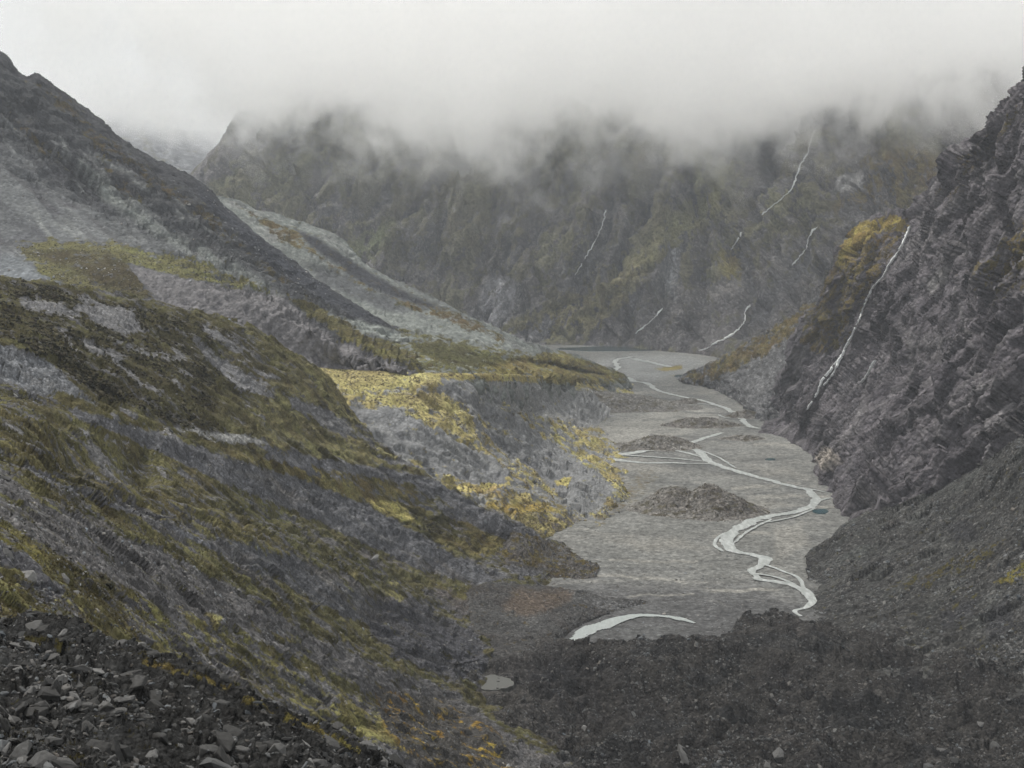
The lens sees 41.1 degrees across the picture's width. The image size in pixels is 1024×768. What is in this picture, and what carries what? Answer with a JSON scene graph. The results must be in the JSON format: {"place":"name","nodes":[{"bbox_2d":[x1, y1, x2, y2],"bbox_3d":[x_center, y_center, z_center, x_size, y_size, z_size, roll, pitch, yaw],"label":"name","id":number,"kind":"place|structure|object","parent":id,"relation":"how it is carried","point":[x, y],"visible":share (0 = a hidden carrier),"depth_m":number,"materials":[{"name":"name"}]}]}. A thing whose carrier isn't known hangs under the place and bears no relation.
{"place":"outdoors","nodes":[
{"label":"outdoors","id":0,"kind":"place"},
{"bbox_2d":[94,110,225,173],"bbox_3d":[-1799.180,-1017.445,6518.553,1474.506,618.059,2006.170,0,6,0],"label":"mountain","id":1,"kind":"structure","parent":0,"point":[184,150],"depth_m":6437.59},
{"bbox_2d":[0,610,402,767],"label":"knoll","id":2,"kind":"structure","parent":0,"point":[121,662],"depth_m":83.98,"materials":[{"name":"stone"}]},
{"bbox_2d":[0,706,8,718],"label":"slate rock","id":3,"kind":"object","parent":2,"relation":"on","point":[2,709],"visible":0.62,"depth_m":70.70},
{"bbox_2d":[0,717,10,733],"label":"slate rock","id":4,"kind":"object","parent":2,"relation":"on","point":[6,726],"visible":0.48,"depth_m":68.26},
{"bbox_2d":[1,742,10,754],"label":"slate rock","id":5,"kind":"object","parent":2,"relation":"on","point":[5,749],"visible":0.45,"depth_m":64.38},
{"bbox_2d":[9,739,31,757],"bbox_3d":[-22.868,17.096,63.612,1.054,1.204,0.426,16,-22,32],"label":"slate rock","id":6,"kind":"object","parent":2,"relation":"on","point":[25,746],"visible":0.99,"depth_m":63.49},
{"bbox_2d":[13,701,28,716],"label":"slate rock","id":7,"kind":"object","parent":2,"relation":"on","point":[21,707],"visible":0.99,"depth_m":73.85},
{"bbox_2d":[9,641,38,648],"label":"slate rock","id":8,"kind":"object","parent":2,"relation":"on","point":[14,644],"visible":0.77,"depth_m":95.71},
{"bbox_2d":[21,660,30,667],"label":"slate rock","id":9,"kind":"object","parent":2,"relation":"on","point":[25,663],"visible":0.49,"depth_m":84.80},
{"bbox_2d":[23,686,35,696],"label":"slate rock","id":10,"kind":"object","parent":2,"relation":"on","point":[32,689],"visible":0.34,"depth_m":77.16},
{"bbox_2d":[25,620,42,630],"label":"slate rock","id":11,"kind":"object","parent":2,"relation":"on","point":[35,624],"visible":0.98,"depth_m":100.76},
{"bbox_2d":[24,707,48,719],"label":"slate rock","id":12,"kind":"object","parent":2,"relation":"on","point":[29,711],"visible":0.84,"depth_m":74.02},
{"bbox_2d":[28,733,44,740],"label":"slate rock","id":13,"kind":"object","parent":2,"relation":"on","point":[40,737],"visible":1,"depth_m":65.73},
{"bbox_2d":[27,750,56,767],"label":"slate rock","id":14,"kind":"object","parent":2,"relation":"on","point":[39,759],"visible":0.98,"depth_m":62.19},
{"bbox_2d":[33,700,50,707],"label":"slate rock","id":15,"kind":"object","parent":2,"relation":"on","point":[44,703],"visible":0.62,"depth_m":74.60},
{"bbox_2d":[36,624,49,633],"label":"slate rock","id":16,"kind":"object","parent":2,"relation":"on","point":[42,629],"visible":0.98,"depth_m":100.45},
{"bbox_2d":[40,678,54,687],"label":"slate rock","id":17,"kind":"object","parent":2,"relation":"on","point":[47,682],"visible":0.38,"depth_m":77.60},
{"bbox_2d":[37,686,59,701],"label":"slate rock","id":18,"kind":"object","parent":2,"relation":"on","point":[46,693],"visible":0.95,"depth_m":75.89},
{"bbox_2d":[44,736,63,745],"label":"slate rock","id":19,"kind":"object","parent":2,"relation":"on","point":[55,741],"visible":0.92,"depth_m":65.67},
{"bbox_2d":[50,679,62,690],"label":"slate rock","id":20,"kind":"object","parent":2,"relation":"on","point":[55,683],"visible":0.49,"depth_m":76.80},
{"bbox_2d":[55,675,64,684],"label":"slate rock","id":21,"kind":"object","parent":2,"relation":"on","point":[60,678],"visible":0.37,"depth_m":77.78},
{"bbox_2d":[51,760,78,767],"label":"slate rock","id":22,"kind":"object","parent":2,"relation":"on","point":[62,764],"visible":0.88,"depth_m":62.29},
{"bbox_2d":[61,718,73,723],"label":"slate rock","id":23,"kind":"object","parent":2,"relation":"on","point":[65,720],"visible":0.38,"depth_m":72.82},
{"bbox_2d":[63,699,81,709],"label":"slate rock","id":24,"kind":"object","parent":2,"relation":"on","point":[79,702],"visible":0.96,"depth_m":75.41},
{"bbox_2d":[69,691,79,698],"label":"slate rock","id":25,"kind":"object","parent":2,"relation":"on","point":[72,693],"visible":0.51,"depth_m":76.26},
{"bbox_2d":[70,680,83,688],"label":"slate rock","id":26,"kind":"object","parent":2,"relation":"on","point":[79,685],"visible":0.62,"depth_m":79.91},
{"bbox_2d":[63,664,91,673],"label":"slate rock","id":27,"kind":"object","parent":2,"relation":"on","point":[83,667],"visible":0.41,"depth_m":81.33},
{"bbox_2d":[77,702,92,712],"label":"slate rock","id":28,"kind":"object","parent":2,"relation":"on","point":[79,709],"visible":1,"depth_m":75.37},
{"bbox_2d":[81,720,94,731],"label":"slate rock","id":29,"kind":"object","parent":2,"relation":"on","point":[91,727],"visible":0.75,"depth_m":71.63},
{"bbox_2d":[80,701,98,710],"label":"slate rock","id":30,"kind":"object","parent":2,"relation":"on","point":[90,708],"visible":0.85,"depth_m":75.53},
{"bbox_2d":[83,686,97,697],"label":"slate rock","id":31,"kind":"object","parent":2,"relation":"on","point":[92,690],"visible":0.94,"depth_m":78.41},
{"bbox_2d":[87,697,99,704],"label":"slate rock","id":32,"kind":"object","parent":2,"relation":"on","point":[94,700],"visible":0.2,"depth_m":77.37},
{"bbox_2d":[86,739,111,753],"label":"slate rock","id":33,"kind":"object","parent":2,"relation":"on","point":[103,746],"visible":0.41,"depth_m":66.66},
{"bbox_2d":[93,668,104,674],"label":"slate rock","id":34,"kind":"object","parent":2,"relation":"on","point":[98,671],"visible":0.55,"depth_m":82.62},
{"bbox_2d":[97,703,114,711],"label":"slate rock","id":35,"kind":"object","parent":2,"relation":"on","point":[107,707],"visible":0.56,"depth_m":75.46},
{"bbox_2d":[108,707,126,713],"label":"slate rock","id":36,"kind":"object","parent":2,"relation":"on","point":[112,711],"visible":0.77,"depth_m":75.75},
{"bbox_2d":[111,736,124,761],"bbox_3d":[-18.596,17.555,64.592,0.375,1.781,1.218,-19,22,0],"label":"slate rock","id":37,"kind":"object","parent":2,"relation":"on","point":[116,749],"visible":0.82,"depth_m":64.33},
{"bbox_2d":[116,639,127,647],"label":"slate rock","id":38,"kind":"object","parent":2,"relation":"on","point":[123,642],"visible":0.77,"depth_m":99.97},
{"bbox_2d":[113,696,131,703],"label":"slate rock","id":39,"kind":"object","parent":2,"relation":"on","point":[119,699],"visible":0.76,"depth_m":77.52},
{"bbox_2d":[120,744,133,762],"bbox_3d":[-18.526,17.716,65.077,0.865,1.192,0.802,3,7,27],"label":"slate rock","id":40,"kind":"object","parent":2,"relation":"on","point":[127,753],"visible":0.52,"depth_m":64.81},
{"bbox_2d":[120,669,142,677],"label":"slate rock","id":41,"kind":"object","parent":2,"relation":"on","point":[136,672],"visible":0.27,"depth_m":87.55,"materials":[{"name":"stone"}]},
{"bbox_2d":[129,675,147,692],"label":"slate rock","id":42,"kind":"object","parent":2,"relation":"on","point":[139,681],"visible":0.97,"depth_m":82.99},
{"bbox_2d":[145,749,157,757],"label":"slate rock","id":43,"kind":"object","parent":2,"relation":"on","point":[153,753],"visible":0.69,"depth_m":68.14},
{"bbox_2d":[147,650,160,658],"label":"slate rock","id":44,"kind":"object","parent":2,"relation":"on","point":[155,653],"visible":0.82,"depth_m":97.65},
{"bbox_2d":[145,699,163,710],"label":"slate rock","id":45,"kind":"object","parent":2,"relation":"on","point":[152,703],"visible":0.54,"depth_m":82.46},
{"bbox_2d":[148,690,161,700],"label":"slate rock","id":46,"kind":"object","parent":2,"relation":"on","point":[154,695],"visible":0.75,"depth_m":84.16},
{"bbox_2d":[152,732,168,745],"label":"slate rock","id":47,"kind":"object","parent":2,"relation":"on","point":[161,737],"visible":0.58,"depth_m":72.09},
{"bbox_2d":[4,617,369,765],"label":"tussock","id":48,"kind":"object","parent":2,"relation":"on","point":[164,662],"visible":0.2,"depth_m":95.34,"materials":[{"name":"green plant"}]},
{"bbox_2d":[0,608,398,767],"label":"rubble","id":49,"kind":"object","parent":2,"relation":"on","point":[208,762],"visible":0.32,"depth_m":79.78,"materials":[{"name":"stone"}]},
{"bbox_2d":[199,713,210,725],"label":"slate rock","id":50,"kind":"object","parent":2,"relation":"on","point":[205,718],"visible":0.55,"depth_m":78.04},
{"bbox_2d":[199,744,218,757],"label":"slate rock","id":51,"kind":"object","parent":2,"relation":"on","point":[211,748],"visible":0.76,"depth_m":70.43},
{"bbox_2d":[215,699,229,708],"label":"slate rock","id":52,"kind":"object","parent":2,"relation":"on","point":[221,703],"visible":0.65,"depth_m":88.55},
{"bbox_2d":[214,745,231,765],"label":"slate rock","id":53,"kind":"object","parent":2,"relation":"on","point":[221,754],"visible":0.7,"depth_m":69.50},
{"bbox_2d":[218,673,229,682],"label":"slate rock","id":54,"kind":"object","parent":2,"relation":"on","point":[224,677],"visible":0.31,"depth_m":98.35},
{"bbox_2d":[215,731,234,751],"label":"slate rock","id":55,"kind":"object","parent":2,"relation":"on","point":[226,740],"visible":0.94,"depth_m":75.33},
{"bbox_2d":[223,725,244,737],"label":"slate rock","id":56,"kind":"object","parent":2,"relation":"on","point":[236,731],"visible":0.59,"depth_m":80.68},
{"bbox_2d":[235,745,249,752],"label":"slate rock","id":57,"kind":"object","parent":2,"relation":"on","point":[241,748],"visible":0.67,"depth_m":78.45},
{"bbox_2d":[255,742,266,751],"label":"slate rock","id":58,"kind":"object","parent":2,"relation":"on","point":[262,747],"visible":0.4,"depth_m":81.08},
{"bbox_2d":[262,740,280,748],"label":"slate rock","id":59,"kind":"object","parent":2,"relation":"on","point":[269,743],"visible":0.59,"depth_m":81.35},
{"bbox_2d":[267,743,285,754],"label":"slate rock","id":60,"kind":"object","parent":2,"relation":"on","point":[278,747],"visible":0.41,"depth_m":79.53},
{"bbox_2d":[312,759,327,766],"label":"slate rock","id":61,"kind":"object","parent":2,"relation":"on","point":[317,762],"visible":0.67,"depth_m":81.36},
{"bbox_2d":[324,736,339,749],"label":"slate rock","id":62,"kind":"object","parent":2,"relation":"on","point":[333,743],"visible":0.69,"depth_m":96.24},
{"bbox_2d":[333,728,351,740],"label":"slate rock","id":63,"kind":"object","parent":2,"relation":"on","point":[341,731],"visible":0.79,"depth_m":101.41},
{"bbox_2d":[359,741,377,751],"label":"slate rock","id":64,"kind":"object","parent":2,"relation":"on","point":[371,745],"visible":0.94,"depth_m":101.24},
{"bbox_2d":[388,754,405,767],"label":"slate rock","id":65,"kind":"object","parent":2,"relation":"on","point":[395,758],"visible":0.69,"depth_m":105.44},
{"bbox_2d":[0,51,437,375],"bbox_3d":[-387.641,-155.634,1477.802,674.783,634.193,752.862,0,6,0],"label":"mountain","id":66,"kind":"structure","parent":0,"point":[53,144],"depth_m":1413.11,"materials":[{"name":"stone"}]},
{"bbox_2d":[17,91,253,298],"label":"scrub","id":67,"kind":"object","parent":66,"relation":"on","point":[110,263],"visible":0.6,"depth_m":1266.78,"materials":[{"name":"green plant"}]},
{"bbox_2d":[1,184,331,295],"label":"rubble","id":68,"kind":"object","parent":66,"relation":"on","point":[148,257],"visible":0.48,"depth_m":1322.73,"materials":[{"name":"stone"}]},
{"bbox_2d":[0,275,575,767],"bbox_3d":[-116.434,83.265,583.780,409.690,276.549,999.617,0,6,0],"label":"hillside","id":69,"kind":"structure","parent":0,"point":[266,399],"depth_m":583.12,"materials":[{"name":"stone"}]},
{"bbox_2d":[2,548,13,559],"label":"boulder","id":70,"kind":"object","parent":69,"relation":"on","point":[7,551],"visible":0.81,"depth_m":204.89,"materials":[{"name":"stone"}]},
{"bbox_2d":[22,570,36,583],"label":"boulder","id":71,"kind":"object","parent":69,"relation":"on","point":[31,575],"visible":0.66,"depth_m":198.90,"materials":[{"name":"stone"}]},
{"bbox_2d":[61,573,69,583],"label":"boulder","id":72,"kind":"object","parent":69,"relation":"on","point":[66,579],"visible":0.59,"depth_m":221.44,"materials":[{"name":"stone"}]},
{"bbox_2d":[0,328,544,765],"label":"tussock","id":73,"kind":"object","parent":69,"relation":"on","point":[76,594],"visible":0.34,"depth_m":270.79,"materials":[{"name":"green plant"}]},
{"bbox_2d":[0,280,567,767],"bbox_3d":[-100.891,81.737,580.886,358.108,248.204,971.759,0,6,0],"label":"rubble","id":74,"kind":"object","parent":69,"relation":"on","point":[210,578],"visible":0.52,"depth_m":417.64,"materials":[{"name":"stone"}]},
{"bbox_2d":[0,279,572,763],"bbox_3d":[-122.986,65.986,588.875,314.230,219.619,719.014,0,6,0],"label":"scrub","id":75,"kind":"object","parent":69,"relation":"on","point":[92,381],"visible":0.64,"depth_m":637.78,"materials":[{"name":"green plant"}]},
{"bbox_2d":[216,195,632,409],"bbox_3d":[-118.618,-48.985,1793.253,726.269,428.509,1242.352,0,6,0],"label":"mountain","id":76,"kind":"structure","parent":0,"point":[446,337],"depth_m":1711.48,"materials":[{"name":"stone"}]},
{"bbox_2d":[321,368,633,537],"bbox_3d":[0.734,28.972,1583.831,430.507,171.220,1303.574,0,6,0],"label":"hill","id":77,"kind":"structure","parent":0,"point":[585,410],"depth_m":1191.88,"materials":[{"name":"grey stone"}]},
{"bbox_2d":[320,368,607,538],"bbox_3d":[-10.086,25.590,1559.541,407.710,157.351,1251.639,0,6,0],"label":"rubble","id":78,"kind":"object","parent":77,"relation":"on","point":[535,481],"visible":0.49,"depth_m":1164.74,"materials":[{"name":"stone"}]},
{"bbox_2d":[321,367,629,535],"bbox_3d":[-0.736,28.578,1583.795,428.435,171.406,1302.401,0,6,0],"label":"tussock","id":79,"kind":"object","parent":77,"relation":"on","point":[445,430],"visible":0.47,"depth_m":1166.93,"materials":[{"name":"yellow plant"}]},
{"bbox_2d":[481,674,513,691],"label":"pond","id":80,"kind":"structure","parent":0,"point":[505,684],"depth_m":696.11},
{"bbox_2d":[0,0,1023,130],"label":"sky","id":81,"kind":"structure","parent":0,"point":[189,65],"materials":[{"name":"white"}]},
{"bbox_2d":[495,530,598,580],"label":"hill","id":82,"kind":"structure","parent":0,"point":[531,558],"depth_m":952.33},
{"bbox_2d":[495,533,599,578],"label":"rubble","id":83,"kind":"object","parent":82,"relation":"on","point":[554,562],"visible":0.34,"depth_m":950.71,"materials":[{"name":"stone"}]},
{"bbox_2d":[464,581,650,658],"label":"hill","id":84,"kind":"structure","parent":0,"point":[541,625],"depth_m":819.81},
{"bbox_2d":[469,581,651,658],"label":"rubble","id":85,"kind":"object","parent":84,"relation":"on","point":[548,612],"visible":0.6,"depth_m":825.79,"materials":[{"name":"stone"}]},
{"bbox_2d":[558,346,653,350],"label":"lake","id":86,"kind":"structure","parent":0,"point":[604,348],"depth_m":2849.32,"materials":[{"name":"liquid"}]},
{"bbox_2d":[190,52,1022,357],"bbox_3d":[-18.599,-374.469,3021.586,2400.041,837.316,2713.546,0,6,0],"label":"mountain","id":87,"kind":"structure","parent":0,"point":[486,200],"depth_m":3208.90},
{"bbox_2d":[575,210,605,274],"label":"waterfall","id":88,"kind":"structure","parent":87,"relation":"on","point":[595,239],"depth_m":3200.70,"materials":[{"name":"liquid"}]},
{"bbox_2d":[699,305,749,350],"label":"waterfall","id":89,"kind":"structure","parent":87,"relation":"on","point":[729,335],"depth_m":2697.86,"materials":[{"name":"liquid"}]},
{"bbox_2d":[762,130,814,214],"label":"waterfall","id":90,"kind":"structure","parent":87,"relation":"on","point":[795,180],"depth_m":2855.55,"materials":[{"name":"liquid"}]},
{"bbox_2d":[792,227,816,264],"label":"waterfall","id":91,"kind":"structure","parent":87,"relation":"on","point":[812,230],"depth_m":2723.81,"materials":[{"name":"liquid"}]},
{"bbox_2d":[570,614,695,640],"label":"river","id":92,"kind":"structure","parent":0,"point":[584,631],"depth_m":820.99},
{"bbox_2d":[535,343,848,642],"bbox_3d":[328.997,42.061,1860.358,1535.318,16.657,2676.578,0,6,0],"label":"valley floor","id":93,"kind":"structure","parent":0,"point":[633,533],"depth_m":1088.67,"materials":[{"name":"gravel"}]},
{"bbox_2d":[592,390,702,412],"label":"mound","id":94,"kind":"object","parent":93,"relation":"on","point":[616,402],"visible":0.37,"depth_m":1852.34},
{"bbox_2d":[614,435,701,451],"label":"mound","id":95,"kind":"object","parent":93,"relation":"on","point":[669,443],"visible":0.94,"depth_m":1506.29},
{"bbox_2d":[621,435,696,452],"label":"scrub","id":96,"kind":"object","parent":95,"relation":"on","point":[658,438],"visible":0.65,"depth_m":1513.12,"materials":[{"name":"plant"}]},
{"bbox_2d":[549,439,819,638],"bbox_3d":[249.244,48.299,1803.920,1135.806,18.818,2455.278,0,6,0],"label":"rubble","id":97,"kind":"object","parent":93,"relation":"on","point":[684,592],"visible":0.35,"depth_m":899.89,"materials":[{"name":"stone"}]},
{"bbox_2d":[673,398,703,403],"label":"mound","id":98,"kind":"object","parent":93,"relation":"on","point":[690,401],"visible":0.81,"depth_m":1926.30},
{"bbox_2d":[625,484,770,520],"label":"mound","id":99,"kind":"object","parent":93,"relation":"on","point":[670,506],"visible":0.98,"depth_m":1150.67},
{"bbox_2d":[617,483,769,521],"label":"rubble","id":100,"kind":"object","parent":99,"relation":"on","point":[696,501],"visible":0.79,"depth_m":1156.19,"materials":[{"name":"grey stone"}]},
{"bbox_2d":[661,417,742,428],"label":"mound","id":101,"kind":"object","parent":93,"relation":"on","point":[688,422],"visible":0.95,"depth_m":1685.58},
{"bbox_2d":[725,409,755,418],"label":"mound","id":102,"kind":"object","parent":93,"relation":"on","point":[747,414],"visible":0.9,"depth_m":1770.11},
{"bbox_2d":[719,434,764,441],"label":"mound","id":103,"kind":"object","parent":93,"relation":"on","point":[746,438],"visible":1,"depth_m":1576.40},
{"bbox_2d":[613,357,831,615],"bbox_3d":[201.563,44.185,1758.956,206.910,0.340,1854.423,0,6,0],"label":"river","id":104,"kind":"structure","parent":0,"point":[726,540],"depth_m":1141.59,"materials":[{"name":"liquid"}]},
{"bbox_2d":[466,608,1023,767],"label":"moraine","id":105,"kind":"structure","parent":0,"point":[913,751],"depth_m":665.02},
{"bbox_2d":[677,744,688,764],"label":"boulder","id":106,"kind":"object","parent":105,"relation":"on","point":[683,756],"visible":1,"depth_m":577.26,"materials":[{"name":"stone"}]},
{"bbox_2d":[469,608,1023,767],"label":"rubble","id":107,"kind":"object","parent":105,"relation":"on","point":[766,764],"visible":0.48,"depth_m":647.28,"materials":[{"name":"stone"}]},
{"bbox_2d":[772,747,783,761],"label":"boulder","id":108,"kind":"object","parent":105,"relation":"on","point":[778,753],"visible":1,"depth_m":577.13,"materials":[{"name":"stone"}]},
{"bbox_2d":[943,757,958,763],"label":"boulder","id":109,"kind":"object","parent":105,"relation":"on","point":[954,760],"visible":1,"depth_m":562.58,"materials":[{"name":"stone"}]},
{"bbox_2d":[989,741,1001,748],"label":"boulder","id":110,"kind":"object","parent":105,"relation":"on","point":[993,744],"visible":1,"depth_m":587.26,"materials":[{"name":"stone"}]},
{"bbox_2d":[676,296,818,420],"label":"hill","id":111,"kind":"structure","parent":0,"point":[745,374],"depth_m":1980.80,"materials":[{"name":"stone"}]},
{"bbox_2d":[812,509,828,513],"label":"pond","id":112,"kind":"structure","parent":0,"point":[821,511],"depth_m":1157.84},
{"bbox_2d":[758,66,1023,520],"bbox_3d":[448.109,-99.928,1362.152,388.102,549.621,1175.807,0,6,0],"label":"cliff","id":113,"kind":"structure","parent":0,"point":[933,402],"depth_m":1277.03,"materials":[{"name":"stone"}]},
{"bbox_2d":[807,226,910,409],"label":"waterfall","id":114,"kind":"structure","parent":113,"relation":"on","point":[837,362],"depth_m":1496.89,"materials":[{"name":"liquid"}]},
{"bbox_2d":[860,360,876,382],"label":"waterfall","id":115,"kind":"structure","parent":113,"relation":"on","point":[869,370],"depth_m":1403.92,"materials":[{"name":"liquid"}]},
{"bbox_2d":[806,437,1023,700],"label":"hillside","id":116,"kind":"structure","parent":0,"point":[960,634],"depth_m":840.69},
{"bbox_2d":[805,434,1023,698],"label":"rubble","id":117,"kind":"object","parent":116,"relation":"on","point":[1016,579],"visible":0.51,"depth_m":823.63,"materials":[{"name":"stone"}]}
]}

